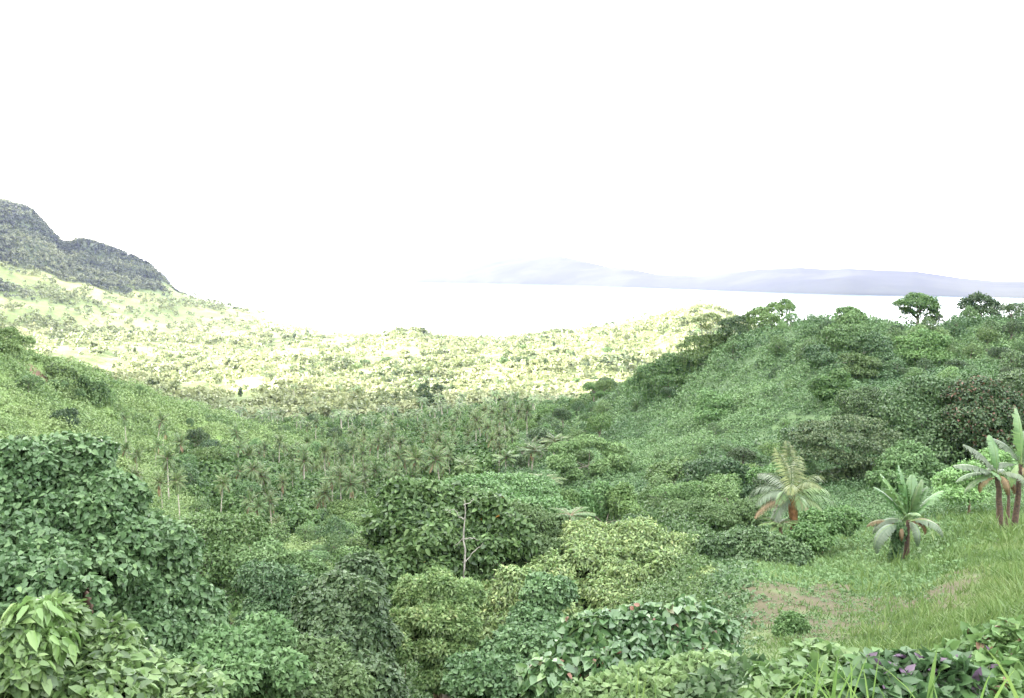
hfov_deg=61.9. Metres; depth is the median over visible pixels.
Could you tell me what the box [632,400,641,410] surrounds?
hill tree
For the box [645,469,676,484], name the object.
slope tree
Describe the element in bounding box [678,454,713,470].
slope tree
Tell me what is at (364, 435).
coconut palm
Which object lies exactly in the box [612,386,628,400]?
hill tree
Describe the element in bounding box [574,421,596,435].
valley tree
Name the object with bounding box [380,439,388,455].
coconut palm
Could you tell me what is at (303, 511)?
grove undergrowth
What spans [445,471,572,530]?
vine mound
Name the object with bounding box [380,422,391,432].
coconut palm
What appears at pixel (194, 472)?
valley tree
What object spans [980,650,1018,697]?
grass clump
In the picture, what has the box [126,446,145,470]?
coconut palm
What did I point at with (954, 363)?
hill tree
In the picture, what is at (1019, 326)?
hill tree
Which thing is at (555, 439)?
coconut palm
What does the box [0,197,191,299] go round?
mountain forest
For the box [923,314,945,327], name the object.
hill tree
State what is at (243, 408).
coconut palm
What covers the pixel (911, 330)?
hill tree
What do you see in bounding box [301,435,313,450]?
coconut palm
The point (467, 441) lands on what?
coconut palm
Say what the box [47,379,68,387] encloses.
scrub tree
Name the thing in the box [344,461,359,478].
coconut palm
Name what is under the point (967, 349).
hill tree
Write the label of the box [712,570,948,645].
dirt weeds
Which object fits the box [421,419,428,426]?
coconut palm
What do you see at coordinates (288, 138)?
sky
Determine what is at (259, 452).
coconut palm
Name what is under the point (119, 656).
leafy shrub
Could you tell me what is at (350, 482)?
coconut palm
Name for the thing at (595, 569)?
yellowing tree
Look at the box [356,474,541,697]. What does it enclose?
breadfruit tree
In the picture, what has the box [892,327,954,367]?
broad tree
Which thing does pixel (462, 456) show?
valley tree
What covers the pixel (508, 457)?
coconut palm
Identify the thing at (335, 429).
valley tree
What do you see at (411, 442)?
coconut palm
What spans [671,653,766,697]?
rim shrub
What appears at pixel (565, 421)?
valley tree
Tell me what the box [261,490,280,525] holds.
coconut palm
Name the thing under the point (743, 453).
slope tree
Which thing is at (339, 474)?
coconut palm
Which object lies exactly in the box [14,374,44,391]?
scrub tree
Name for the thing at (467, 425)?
valley tree
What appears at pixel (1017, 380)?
broad tree
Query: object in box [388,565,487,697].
clumped tree
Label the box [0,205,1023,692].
ground
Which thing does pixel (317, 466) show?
coconut palm
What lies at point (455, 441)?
coconut palm
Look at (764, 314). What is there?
creeper hung tree
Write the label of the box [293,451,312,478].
coconut palm
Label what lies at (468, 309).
water
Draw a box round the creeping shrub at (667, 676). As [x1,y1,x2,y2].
[556,648,739,697]
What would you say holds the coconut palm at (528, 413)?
on the ground at (86, 357)
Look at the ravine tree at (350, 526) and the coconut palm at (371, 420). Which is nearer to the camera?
the ravine tree at (350, 526)
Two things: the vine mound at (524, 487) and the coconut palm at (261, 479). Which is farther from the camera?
the coconut palm at (261, 479)
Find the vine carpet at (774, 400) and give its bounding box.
[498,319,1023,532]
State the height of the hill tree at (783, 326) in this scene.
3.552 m
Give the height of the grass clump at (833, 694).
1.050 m
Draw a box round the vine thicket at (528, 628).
[439,570,579,697]
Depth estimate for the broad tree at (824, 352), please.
151.71 m
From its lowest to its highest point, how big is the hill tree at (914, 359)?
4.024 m
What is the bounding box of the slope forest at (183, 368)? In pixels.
[0,259,273,381]
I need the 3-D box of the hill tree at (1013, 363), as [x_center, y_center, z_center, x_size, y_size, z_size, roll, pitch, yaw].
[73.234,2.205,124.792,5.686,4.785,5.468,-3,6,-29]
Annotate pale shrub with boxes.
[183,610,315,697]
[240,632,379,697]
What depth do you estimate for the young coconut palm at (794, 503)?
54.02 m
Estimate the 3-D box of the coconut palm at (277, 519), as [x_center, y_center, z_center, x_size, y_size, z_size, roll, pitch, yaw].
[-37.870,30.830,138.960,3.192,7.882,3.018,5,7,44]
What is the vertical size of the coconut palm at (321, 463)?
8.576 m
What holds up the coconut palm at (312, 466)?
on the ground at (86, 357)
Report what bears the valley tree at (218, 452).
on the ground at (86, 357)
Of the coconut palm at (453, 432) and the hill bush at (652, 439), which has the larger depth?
the coconut palm at (453, 432)
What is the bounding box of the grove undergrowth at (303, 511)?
[158,376,632,536]
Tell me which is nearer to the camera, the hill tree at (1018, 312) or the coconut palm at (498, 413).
the hill tree at (1018, 312)
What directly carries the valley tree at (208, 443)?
on the ground at (86, 357)
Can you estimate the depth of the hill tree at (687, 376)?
215.28 m
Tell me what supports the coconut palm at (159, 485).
on the ground at (86, 357)
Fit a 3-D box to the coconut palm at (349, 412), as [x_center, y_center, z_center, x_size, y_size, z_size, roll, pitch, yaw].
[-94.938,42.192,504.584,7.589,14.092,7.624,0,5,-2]
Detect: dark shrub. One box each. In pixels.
[691,524,746,560]
[725,525,814,566]
[787,504,867,553]
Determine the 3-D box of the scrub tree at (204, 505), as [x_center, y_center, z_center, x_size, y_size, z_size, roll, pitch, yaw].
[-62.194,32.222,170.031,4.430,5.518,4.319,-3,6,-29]
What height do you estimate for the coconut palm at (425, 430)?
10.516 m
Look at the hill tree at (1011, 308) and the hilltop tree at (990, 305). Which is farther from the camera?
the hilltop tree at (990, 305)
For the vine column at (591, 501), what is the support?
on the ground at (86, 357)
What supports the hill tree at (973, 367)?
on the ground at (86, 357)
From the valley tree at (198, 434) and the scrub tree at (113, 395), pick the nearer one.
the valley tree at (198, 434)
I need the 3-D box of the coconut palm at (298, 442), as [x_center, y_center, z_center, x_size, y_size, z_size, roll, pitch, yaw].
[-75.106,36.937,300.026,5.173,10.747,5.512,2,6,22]
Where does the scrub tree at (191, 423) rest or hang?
on the ground at (86, 357)
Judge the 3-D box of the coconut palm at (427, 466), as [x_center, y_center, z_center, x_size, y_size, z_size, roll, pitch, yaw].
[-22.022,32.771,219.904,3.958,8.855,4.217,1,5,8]
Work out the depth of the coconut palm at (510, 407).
356.03 m
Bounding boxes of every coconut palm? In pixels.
[118,411,131,437]
[119,440,132,460]
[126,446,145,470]
[129,464,144,480]
[150,437,163,466]
[150,470,168,507]
[153,411,169,436]
[156,446,178,498]
[157,424,170,441]
[165,468,187,518]
[169,432,189,452]
[214,472,231,512]
[226,421,246,447]
[230,461,248,481]
[231,409,243,416]
[232,440,244,456]
[234,404,248,416]
[239,490,259,529]
[242,459,263,489]
[243,383,250,398]
[243,445,258,460]
[247,499,265,518]
[248,495,268,515]
[251,462,275,486]
[253,447,265,460]
[254,409,270,419]
[256,482,278,501]
[259,441,269,456]
[261,406,276,414]
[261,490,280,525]
[263,410,279,419]
[267,372,275,389]
[269,450,277,461]
[269,514,289,530]
[272,434,286,460]
[273,413,281,423]
[275,406,286,420]
[275,473,288,499]
[280,442,287,455]
[287,383,297,397]
[287,463,297,486]
[288,412,304,428]
[289,444,299,460]
[291,439,303,454]
[293,443,312,477]
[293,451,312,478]
[294,405,304,411]
[296,420,304,428]
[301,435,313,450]
[303,421,311,433]
[308,457,314,472]
[310,414,320,440]
[310,487,328,509]
[313,460,320,472]
[314,481,333,508]
[315,459,325,469]
[318,442,331,467]
[319,465,341,500]
[322,449,333,464]
[327,437,334,445]
[328,431,336,445]
[329,464,349,498]
[331,444,337,463]
[334,384,342,393]
[334,411,345,427]
[334,445,348,465]
[339,412,354,426]
[339,471,364,498]
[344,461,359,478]
[345,409,355,418]
[345,426,356,436]
[346,430,359,443]
[346,439,358,467]
[351,424,360,436]
[353,437,362,449]
[353,445,370,463]
[357,462,371,477]
[358,475,370,490]
[359,416,368,424]
[359,427,369,443]
[360,420,365,431]
[363,435,379,455]
[367,415,376,423]
[369,461,384,479]
[370,432,384,457]
[378,405,393,422]
[378,414,389,424]
[379,454,392,465]
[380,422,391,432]
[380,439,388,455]
[380,464,402,479]
[383,430,395,453]
[384,471,394,484]
[386,406,398,420]
[386,460,403,478]
[387,424,398,448]
[387,446,409,473]
[388,414,396,424]
[393,436,407,448]
[397,413,406,420]
[399,444,412,473]
[404,413,411,427]
[404,442,430,475]
[404,464,422,478]
[407,437,420,459]
[410,408,423,421]
[411,381,419,388]
[414,421,421,431]
[416,396,428,411]
[419,431,425,443]
[420,461,432,473]
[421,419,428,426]
[422,427,431,437]
[422,445,449,479]
[426,440,440,474]
[428,406,439,417]
[428,426,435,440]
[429,420,451,439]
[429,430,447,450]
[431,393,444,405]
[433,417,443,426]
[434,398,445,414]
[436,463,447,477]
[438,434,454,471]
[442,447,454,472]
[443,384,451,393]
[443,403,453,413]
[447,419,459,430]
[449,416,458,430]
[449,428,456,440]
[450,437,458,445]
[451,407,462,420]
[453,455,478,482]
[454,401,465,414]
[457,392,466,405]
[462,436,473,445]
[463,430,470,439]
[468,410,482,441]
[469,412,487,435]
[477,403,489,415]
[481,419,496,441]
[482,397,492,407]
[485,406,496,420]
[486,430,496,451]
[490,390,500,403]
[490,420,501,431]
[490,426,505,443]
[492,436,506,454]
[492,449,519,465]
[493,406,505,431]
[494,378,503,384]
[498,400,510,429]
[500,395,509,406]
[500,412,510,441]
[501,422,514,435]
[501,430,511,465]
[502,390,513,398]
[506,427,518,466]
[507,400,514,421]
[511,391,520,411]
[513,403,524,419]
[516,435,542,465]
[520,401,533,421]
[521,442,547,472]
[527,393,540,409]
[527,395,539,409]
[535,396,546,405]
[539,432,570,453]
[548,394,563,403]
[747,441,836,529]
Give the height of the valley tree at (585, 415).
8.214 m
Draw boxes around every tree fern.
[528,473,566,555]
[548,507,595,523]
[757,517,798,533]
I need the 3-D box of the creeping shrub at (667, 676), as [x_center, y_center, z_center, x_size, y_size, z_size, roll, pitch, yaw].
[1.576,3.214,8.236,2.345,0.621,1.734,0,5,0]
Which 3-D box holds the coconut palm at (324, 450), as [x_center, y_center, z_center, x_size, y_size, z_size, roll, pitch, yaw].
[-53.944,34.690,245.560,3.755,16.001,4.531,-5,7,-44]
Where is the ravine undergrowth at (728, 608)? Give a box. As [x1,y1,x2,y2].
[208,436,771,697]
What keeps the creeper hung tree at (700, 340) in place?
on the ground at (86, 357)
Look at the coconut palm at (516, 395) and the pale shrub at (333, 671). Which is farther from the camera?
the coconut palm at (516, 395)
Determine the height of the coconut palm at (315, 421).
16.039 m
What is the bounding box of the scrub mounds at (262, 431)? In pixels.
[0,337,408,626]
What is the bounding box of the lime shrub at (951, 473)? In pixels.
[930,447,1014,511]
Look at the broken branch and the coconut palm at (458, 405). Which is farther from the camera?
the coconut palm at (458, 405)
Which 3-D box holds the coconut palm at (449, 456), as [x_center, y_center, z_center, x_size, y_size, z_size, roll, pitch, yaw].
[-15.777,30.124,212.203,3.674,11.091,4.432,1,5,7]
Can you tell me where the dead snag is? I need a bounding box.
[451,498,481,652]
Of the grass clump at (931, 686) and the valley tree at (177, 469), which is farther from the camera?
the valley tree at (177, 469)
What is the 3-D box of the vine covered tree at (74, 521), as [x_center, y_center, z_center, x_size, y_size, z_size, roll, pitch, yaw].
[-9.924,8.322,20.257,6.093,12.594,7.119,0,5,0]
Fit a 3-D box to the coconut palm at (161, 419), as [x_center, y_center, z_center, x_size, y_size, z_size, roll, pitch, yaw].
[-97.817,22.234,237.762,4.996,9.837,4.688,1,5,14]
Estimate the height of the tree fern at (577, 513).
7.495 m
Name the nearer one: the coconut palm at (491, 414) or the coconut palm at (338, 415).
the coconut palm at (491, 414)
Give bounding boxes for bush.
[629,462,640,473]
[645,437,656,445]
[694,445,706,454]
[706,422,723,435]
[719,443,729,451]
[771,609,812,636]
[778,418,790,426]
[784,379,797,388]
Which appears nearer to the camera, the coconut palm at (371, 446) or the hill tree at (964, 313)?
the hill tree at (964, 313)
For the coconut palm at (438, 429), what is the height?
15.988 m
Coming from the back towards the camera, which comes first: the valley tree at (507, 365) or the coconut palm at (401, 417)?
the valley tree at (507, 365)
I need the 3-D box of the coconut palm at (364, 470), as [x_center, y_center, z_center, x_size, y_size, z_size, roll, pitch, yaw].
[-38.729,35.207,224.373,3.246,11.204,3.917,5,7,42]
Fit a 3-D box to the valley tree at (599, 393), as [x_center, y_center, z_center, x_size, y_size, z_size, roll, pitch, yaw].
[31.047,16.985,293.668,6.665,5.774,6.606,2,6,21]
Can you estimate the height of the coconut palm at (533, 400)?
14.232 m
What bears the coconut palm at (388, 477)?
on the ground at (86, 357)
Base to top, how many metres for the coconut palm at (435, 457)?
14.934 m
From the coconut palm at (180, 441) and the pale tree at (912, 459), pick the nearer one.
the pale tree at (912, 459)
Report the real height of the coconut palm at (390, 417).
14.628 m
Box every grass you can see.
[720,499,1023,660]
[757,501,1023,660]
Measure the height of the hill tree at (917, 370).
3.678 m
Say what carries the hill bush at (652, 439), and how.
on the ground at (86, 357)
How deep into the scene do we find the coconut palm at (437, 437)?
228.46 m
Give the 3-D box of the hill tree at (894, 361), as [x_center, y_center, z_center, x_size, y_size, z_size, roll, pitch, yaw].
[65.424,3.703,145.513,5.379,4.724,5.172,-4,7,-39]
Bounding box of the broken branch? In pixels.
[82,588,92,613]
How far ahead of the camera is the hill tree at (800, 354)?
172.65 m
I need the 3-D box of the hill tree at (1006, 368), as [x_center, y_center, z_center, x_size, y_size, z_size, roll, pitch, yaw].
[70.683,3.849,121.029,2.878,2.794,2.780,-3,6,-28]
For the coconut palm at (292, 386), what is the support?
on the ground at (86, 357)
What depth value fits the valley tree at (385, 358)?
1110.56 m
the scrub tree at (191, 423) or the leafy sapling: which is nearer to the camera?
the leafy sapling
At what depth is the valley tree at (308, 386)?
775.71 m
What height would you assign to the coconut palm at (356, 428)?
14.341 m
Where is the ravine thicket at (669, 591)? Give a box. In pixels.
[229,485,726,697]
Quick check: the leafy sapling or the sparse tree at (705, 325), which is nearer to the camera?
the leafy sapling
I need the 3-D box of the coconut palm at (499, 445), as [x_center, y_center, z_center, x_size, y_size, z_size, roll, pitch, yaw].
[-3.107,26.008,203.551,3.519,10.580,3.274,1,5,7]
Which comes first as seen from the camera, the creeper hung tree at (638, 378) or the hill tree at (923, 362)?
the hill tree at (923, 362)
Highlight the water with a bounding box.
[170,280,1023,335]
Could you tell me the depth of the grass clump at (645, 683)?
7.21 m
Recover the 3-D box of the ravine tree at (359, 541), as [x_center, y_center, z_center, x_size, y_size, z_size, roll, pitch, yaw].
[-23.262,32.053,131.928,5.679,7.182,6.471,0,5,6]
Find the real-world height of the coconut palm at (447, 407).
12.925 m
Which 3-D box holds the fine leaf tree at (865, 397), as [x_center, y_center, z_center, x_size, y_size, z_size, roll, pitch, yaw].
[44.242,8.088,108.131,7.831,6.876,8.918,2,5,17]
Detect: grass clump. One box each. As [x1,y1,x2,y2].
[628,653,657,697]
[781,644,914,697]
[910,650,941,697]
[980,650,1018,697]
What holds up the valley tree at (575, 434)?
on the ground at (86, 357)
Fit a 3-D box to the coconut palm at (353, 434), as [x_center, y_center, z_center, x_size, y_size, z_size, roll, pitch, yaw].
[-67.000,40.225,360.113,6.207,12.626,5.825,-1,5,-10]
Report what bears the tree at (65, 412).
on the ground at (86, 357)
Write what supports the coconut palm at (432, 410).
on the ground at (86, 357)
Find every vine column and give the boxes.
[551,480,649,522]
[578,479,613,521]
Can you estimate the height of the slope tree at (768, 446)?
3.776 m
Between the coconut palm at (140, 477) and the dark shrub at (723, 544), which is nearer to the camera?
the dark shrub at (723, 544)
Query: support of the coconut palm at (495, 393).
on the ground at (86, 357)
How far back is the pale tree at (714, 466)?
90.73 m
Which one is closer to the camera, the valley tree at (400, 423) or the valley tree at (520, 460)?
the valley tree at (520, 460)
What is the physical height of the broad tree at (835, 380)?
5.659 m
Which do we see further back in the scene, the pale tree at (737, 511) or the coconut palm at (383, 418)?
the coconut palm at (383, 418)
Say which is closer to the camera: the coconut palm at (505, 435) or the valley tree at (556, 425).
the coconut palm at (505, 435)
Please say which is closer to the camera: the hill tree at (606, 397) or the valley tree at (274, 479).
the valley tree at (274, 479)
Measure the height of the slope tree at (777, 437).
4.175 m
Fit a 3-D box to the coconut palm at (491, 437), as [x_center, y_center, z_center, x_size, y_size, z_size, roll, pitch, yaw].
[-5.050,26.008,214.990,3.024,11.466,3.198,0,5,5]
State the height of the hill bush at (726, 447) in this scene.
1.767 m
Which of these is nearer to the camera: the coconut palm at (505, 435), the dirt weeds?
the dirt weeds
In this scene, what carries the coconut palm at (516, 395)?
on the ground at (86, 357)
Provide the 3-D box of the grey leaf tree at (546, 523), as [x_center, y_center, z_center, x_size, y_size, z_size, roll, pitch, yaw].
[2.057,13.874,50.853,6.803,9.468,7.234,0,5,0]
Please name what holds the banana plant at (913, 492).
on the ground at (86, 357)
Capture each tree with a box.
[0,326,36,363]
[0,430,231,661]
[13,434,33,440]
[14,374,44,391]
[42,361,79,398]
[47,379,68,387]
[50,406,81,427]
[70,372,111,406]
[96,387,115,406]
[134,384,147,395]
[141,507,165,515]
[163,508,272,613]
[164,463,187,494]
[178,453,197,466]
[178,462,210,492]
[185,427,209,445]
[186,418,193,426]
[188,445,229,462]
[189,497,209,514]
[196,438,221,454]
[215,463,231,476]
[230,558,316,632]
[231,535,330,591]
[233,480,261,499]
[237,386,242,396]
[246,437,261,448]
[249,522,290,545]
[257,419,272,425]
[264,472,280,489]
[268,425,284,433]
[271,354,281,361]
[280,425,291,430]
[280,461,294,467]
[282,418,295,422]
[289,548,409,697]
[295,488,311,497]
[295,525,315,541]
[296,520,321,539]
[297,356,307,360]
[297,383,314,392]
[301,525,328,542]
[308,441,321,453]
[309,550,333,565]
[312,544,321,550]
[314,508,330,536]
[319,529,349,563]
[322,514,344,536]
[324,514,354,542]
[326,427,342,436]
[326,497,371,517]
[329,545,365,566]
[333,489,359,500]
[335,442,352,453]
[341,535,376,551]
[343,510,367,533]
[343,523,360,536]
[353,479,368,495]
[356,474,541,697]
[359,359,369,367]
[359,455,378,464]
[379,356,391,362]
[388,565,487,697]
[396,420,413,429]
[397,354,409,358]
[406,455,428,468]
[440,355,450,360]
[446,431,463,440]
[454,452,474,472]
[464,420,473,432]
[467,430,489,440]
[472,565,493,583]
[476,513,699,651]
[479,366,489,370]
[493,498,571,569]
[499,357,509,367]
[499,466,510,474]
[501,441,544,454]
[505,362,521,367]
[507,421,520,431]
[511,453,531,468]
[512,418,538,431]
[525,428,554,458]
[535,403,562,415]
[535,428,557,455]
[537,414,564,434]
[539,400,553,405]
[540,422,555,435]
[545,434,634,479]
[552,407,572,426]
[564,409,575,423]
[565,428,589,448]
[568,401,585,417]
[570,398,586,406]
[570,420,593,433]
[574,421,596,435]
[579,411,595,426]
[582,382,606,401]
[582,401,597,413]
[585,412,611,444]
[592,391,610,397]
[592,399,612,414]
[594,379,613,390]
[596,376,616,387]
[598,394,614,406]
[601,342,612,347]
[603,346,611,352]
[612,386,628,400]
[624,352,700,403]
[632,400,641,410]
[636,472,676,502]
[642,496,663,511]
[645,456,693,482]
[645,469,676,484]
[648,480,714,498]
[655,496,769,530]
[659,387,678,397]
[667,482,700,500]
[675,333,740,373]
[677,455,758,500]
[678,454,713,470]
[684,374,697,380]
[686,564,725,579]
[690,311,724,361]
[691,388,735,431]
[697,476,740,511]
[703,471,742,498]
[716,314,752,335]
[724,340,741,358]
[726,446,758,463]
[732,462,758,485]
[741,323,752,335]
[745,297,797,330]
[745,462,785,485]
[751,474,786,501]
[757,441,797,461]
[762,470,815,483]
[766,334,789,356]
[768,366,783,378]
[774,320,788,329]
[776,426,802,447]
[777,482,819,500]
[779,425,824,457]
[781,450,818,482]
[782,312,798,325]
[785,413,902,482]
[793,338,818,361]
[801,330,901,369]
[804,312,817,324]
[807,368,856,402]
[815,322,874,357]
[817,320,836,337]
[830,384,895,437]
[835,305,868,330]
[837,352,882,380]
[864,439,949,492]
[877,373,982,465]
[879,357,905,378]
[883,327,915,349]
[888,325,904,333]
[892,292,942,324]
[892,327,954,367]
[897,367,912,374]
[902,366,927,379]
[905,349,920,364]
[906,323,933,346]
[916,357,935,372]
[917,316,940,331]
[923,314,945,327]
[931,326,951,345]
[933,334,960,354]
[933,365,961,385]
[934,375,1023,454]
[939,314,969,337]
[940,345,958,365]
[944,359,968,368]
[956,291,1002,317]
[958,304,981,325]
[961,342,984,359]
[964,365,977,375]
[975,327,999,351]
[982,318,1005,334]
[988,346,1011,358]
[995,368,1023,420]
[998,348,1023,370]
[999,302,1023,319]
[1000,366,1018,373]
[1001,320,1023,340]
[1008,339,1023,359]
[1012,301,1023,318]
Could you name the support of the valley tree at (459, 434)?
on the ground at (86, 357)
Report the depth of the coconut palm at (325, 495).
199.55 m
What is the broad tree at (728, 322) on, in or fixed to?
on the ground at (86, 357)
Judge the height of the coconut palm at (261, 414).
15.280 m
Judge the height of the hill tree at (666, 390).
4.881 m
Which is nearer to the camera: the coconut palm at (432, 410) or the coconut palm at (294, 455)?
the coconut palm at (294, 455)
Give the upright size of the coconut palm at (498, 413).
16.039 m
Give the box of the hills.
[162,255,1023,297]
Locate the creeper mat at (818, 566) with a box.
[698,496,1023,599]
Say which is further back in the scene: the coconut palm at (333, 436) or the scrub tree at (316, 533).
the coconut palm at (333, 436)
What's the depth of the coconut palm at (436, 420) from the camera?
347.19 m
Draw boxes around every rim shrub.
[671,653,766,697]
[738,637,860,697]
[836,645,995,697]
[930,614,1023,697]
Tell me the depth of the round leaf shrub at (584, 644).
12.96 m
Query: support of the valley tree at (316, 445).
on the ground at (86, 357)
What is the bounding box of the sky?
[0,0,1023,279]
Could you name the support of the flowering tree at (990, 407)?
on the ground at (86, 357)
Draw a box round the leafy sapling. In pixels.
[0,595,80,666]
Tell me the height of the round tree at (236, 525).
14.935 m
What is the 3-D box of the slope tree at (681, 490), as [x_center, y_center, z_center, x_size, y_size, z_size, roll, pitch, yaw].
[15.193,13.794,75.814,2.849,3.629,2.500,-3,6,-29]
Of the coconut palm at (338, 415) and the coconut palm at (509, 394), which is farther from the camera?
the coconut palm at (338, 415)
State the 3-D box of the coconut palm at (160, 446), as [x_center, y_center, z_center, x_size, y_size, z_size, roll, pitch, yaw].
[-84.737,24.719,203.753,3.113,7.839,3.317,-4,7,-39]
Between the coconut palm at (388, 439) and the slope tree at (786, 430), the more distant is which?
the coconut palm at (388, 439)
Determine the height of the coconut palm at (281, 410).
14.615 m
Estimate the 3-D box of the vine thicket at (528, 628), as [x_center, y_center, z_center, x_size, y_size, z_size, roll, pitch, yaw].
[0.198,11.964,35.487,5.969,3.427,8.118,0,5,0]
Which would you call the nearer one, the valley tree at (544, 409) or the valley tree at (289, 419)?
the valley tree at (544, 409)
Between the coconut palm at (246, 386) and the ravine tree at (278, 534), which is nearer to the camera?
the ravine tree at (278, 534)
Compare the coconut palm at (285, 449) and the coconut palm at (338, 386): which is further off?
the coconut palm at (338, 386)
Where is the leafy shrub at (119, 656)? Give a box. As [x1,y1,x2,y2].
[0,588,235,697]
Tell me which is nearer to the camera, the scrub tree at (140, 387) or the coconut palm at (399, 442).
the coconut palm at (399, 442)
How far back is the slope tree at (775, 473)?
82.76 m
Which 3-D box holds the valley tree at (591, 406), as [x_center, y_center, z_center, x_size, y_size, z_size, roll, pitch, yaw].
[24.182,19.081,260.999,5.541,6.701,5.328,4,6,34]
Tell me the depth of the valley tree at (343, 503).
197.24 m
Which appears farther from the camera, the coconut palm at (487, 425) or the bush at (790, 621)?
the coconut palm at (487, 425)
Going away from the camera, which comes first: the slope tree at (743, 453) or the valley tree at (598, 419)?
the slope tree at (743, 453)
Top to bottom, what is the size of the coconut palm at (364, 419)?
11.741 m
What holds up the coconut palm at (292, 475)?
on the ground at (86, 357)
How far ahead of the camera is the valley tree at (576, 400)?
312.61 m
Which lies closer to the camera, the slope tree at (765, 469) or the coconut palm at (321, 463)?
the slope tree at (765, 469)
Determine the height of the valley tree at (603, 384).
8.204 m
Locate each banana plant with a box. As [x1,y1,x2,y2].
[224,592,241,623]
[866,465,943,562]
[952,408,1023,527]
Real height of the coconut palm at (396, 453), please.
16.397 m
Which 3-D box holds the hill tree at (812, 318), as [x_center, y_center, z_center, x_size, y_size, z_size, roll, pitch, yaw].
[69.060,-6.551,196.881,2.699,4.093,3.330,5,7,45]
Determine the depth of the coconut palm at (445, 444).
216.42 m
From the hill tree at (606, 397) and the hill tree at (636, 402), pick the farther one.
the hill tree at (606, 397)
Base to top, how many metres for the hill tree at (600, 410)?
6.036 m
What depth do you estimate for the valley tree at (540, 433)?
209.87 m
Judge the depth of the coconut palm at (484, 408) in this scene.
375.73 m
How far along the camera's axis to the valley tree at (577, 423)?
225.37 m
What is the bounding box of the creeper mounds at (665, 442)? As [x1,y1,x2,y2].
[491,309,1023,589]
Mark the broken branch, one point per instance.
(85, 593)
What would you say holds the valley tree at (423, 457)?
on the ground at (86, 357)
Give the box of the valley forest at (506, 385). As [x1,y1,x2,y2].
[14,280,756,419]
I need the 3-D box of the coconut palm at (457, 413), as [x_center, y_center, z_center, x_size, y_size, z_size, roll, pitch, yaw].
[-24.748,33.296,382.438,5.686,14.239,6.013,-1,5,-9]
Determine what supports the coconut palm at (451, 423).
on the ground at (86, 357)
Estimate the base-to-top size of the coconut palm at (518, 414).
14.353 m
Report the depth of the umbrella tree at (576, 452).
134.29 m
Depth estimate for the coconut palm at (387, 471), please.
227.54 m
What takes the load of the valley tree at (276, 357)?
on the ground at (86, 357)
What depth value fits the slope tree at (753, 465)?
91.63 m
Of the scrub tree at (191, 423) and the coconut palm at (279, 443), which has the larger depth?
the scrub tree at (191, 423)
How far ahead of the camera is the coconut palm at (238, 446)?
227.88 m
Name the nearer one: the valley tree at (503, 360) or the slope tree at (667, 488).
the slope tree at (667, 488)
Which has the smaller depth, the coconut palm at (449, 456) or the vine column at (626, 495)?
the vine column at (626, 495)
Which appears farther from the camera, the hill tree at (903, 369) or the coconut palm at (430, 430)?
the coconut palm at (430, 430)
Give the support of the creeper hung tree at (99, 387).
on the ground at (86, 357)
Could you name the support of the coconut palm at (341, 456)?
on the ground at (86, 357)
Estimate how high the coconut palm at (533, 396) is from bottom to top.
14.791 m
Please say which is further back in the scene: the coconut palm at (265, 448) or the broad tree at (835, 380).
the coconut palm at (265, 448)
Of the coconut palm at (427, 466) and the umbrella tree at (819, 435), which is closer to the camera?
the umbrella tree at (819, 435)
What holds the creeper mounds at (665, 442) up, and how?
on the ground at (86, 357)
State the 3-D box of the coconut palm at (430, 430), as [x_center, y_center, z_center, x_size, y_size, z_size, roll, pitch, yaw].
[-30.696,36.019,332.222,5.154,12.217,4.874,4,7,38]
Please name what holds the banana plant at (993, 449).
on the ground at (86, 357)
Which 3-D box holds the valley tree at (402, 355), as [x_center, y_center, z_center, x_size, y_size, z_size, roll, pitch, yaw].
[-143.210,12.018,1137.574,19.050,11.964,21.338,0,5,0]
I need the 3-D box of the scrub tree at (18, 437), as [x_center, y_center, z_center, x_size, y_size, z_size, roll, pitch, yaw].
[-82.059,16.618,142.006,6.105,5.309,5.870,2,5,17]
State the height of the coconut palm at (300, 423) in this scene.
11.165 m
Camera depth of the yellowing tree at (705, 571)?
38.59 m
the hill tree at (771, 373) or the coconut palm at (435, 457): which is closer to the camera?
the hill tree at (771, 373)
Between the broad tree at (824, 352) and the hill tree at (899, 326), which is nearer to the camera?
the broad tree at (824, 352)
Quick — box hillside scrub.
[0,339,369,593]
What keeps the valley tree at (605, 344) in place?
on the ground at (86, 357)
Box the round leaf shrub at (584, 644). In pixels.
[515,592,741,697]
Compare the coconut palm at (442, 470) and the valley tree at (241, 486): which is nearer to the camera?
the valley tree at (241, 486)
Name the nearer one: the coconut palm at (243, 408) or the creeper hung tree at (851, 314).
the creeper hung tree at (851, 314)
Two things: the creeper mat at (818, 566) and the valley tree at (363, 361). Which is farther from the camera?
the valley tree at (363, 361)
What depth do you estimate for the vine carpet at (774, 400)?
157.23 m
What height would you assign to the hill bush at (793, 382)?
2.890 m
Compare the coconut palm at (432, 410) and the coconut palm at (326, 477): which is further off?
the coconut palm at (432, 410)
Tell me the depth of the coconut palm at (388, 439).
283.05 m
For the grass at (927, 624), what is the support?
on the ground at (86, 357)
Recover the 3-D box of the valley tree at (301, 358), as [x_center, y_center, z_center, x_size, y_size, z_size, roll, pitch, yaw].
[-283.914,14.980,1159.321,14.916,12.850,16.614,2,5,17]
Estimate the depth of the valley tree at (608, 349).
1120.20 m

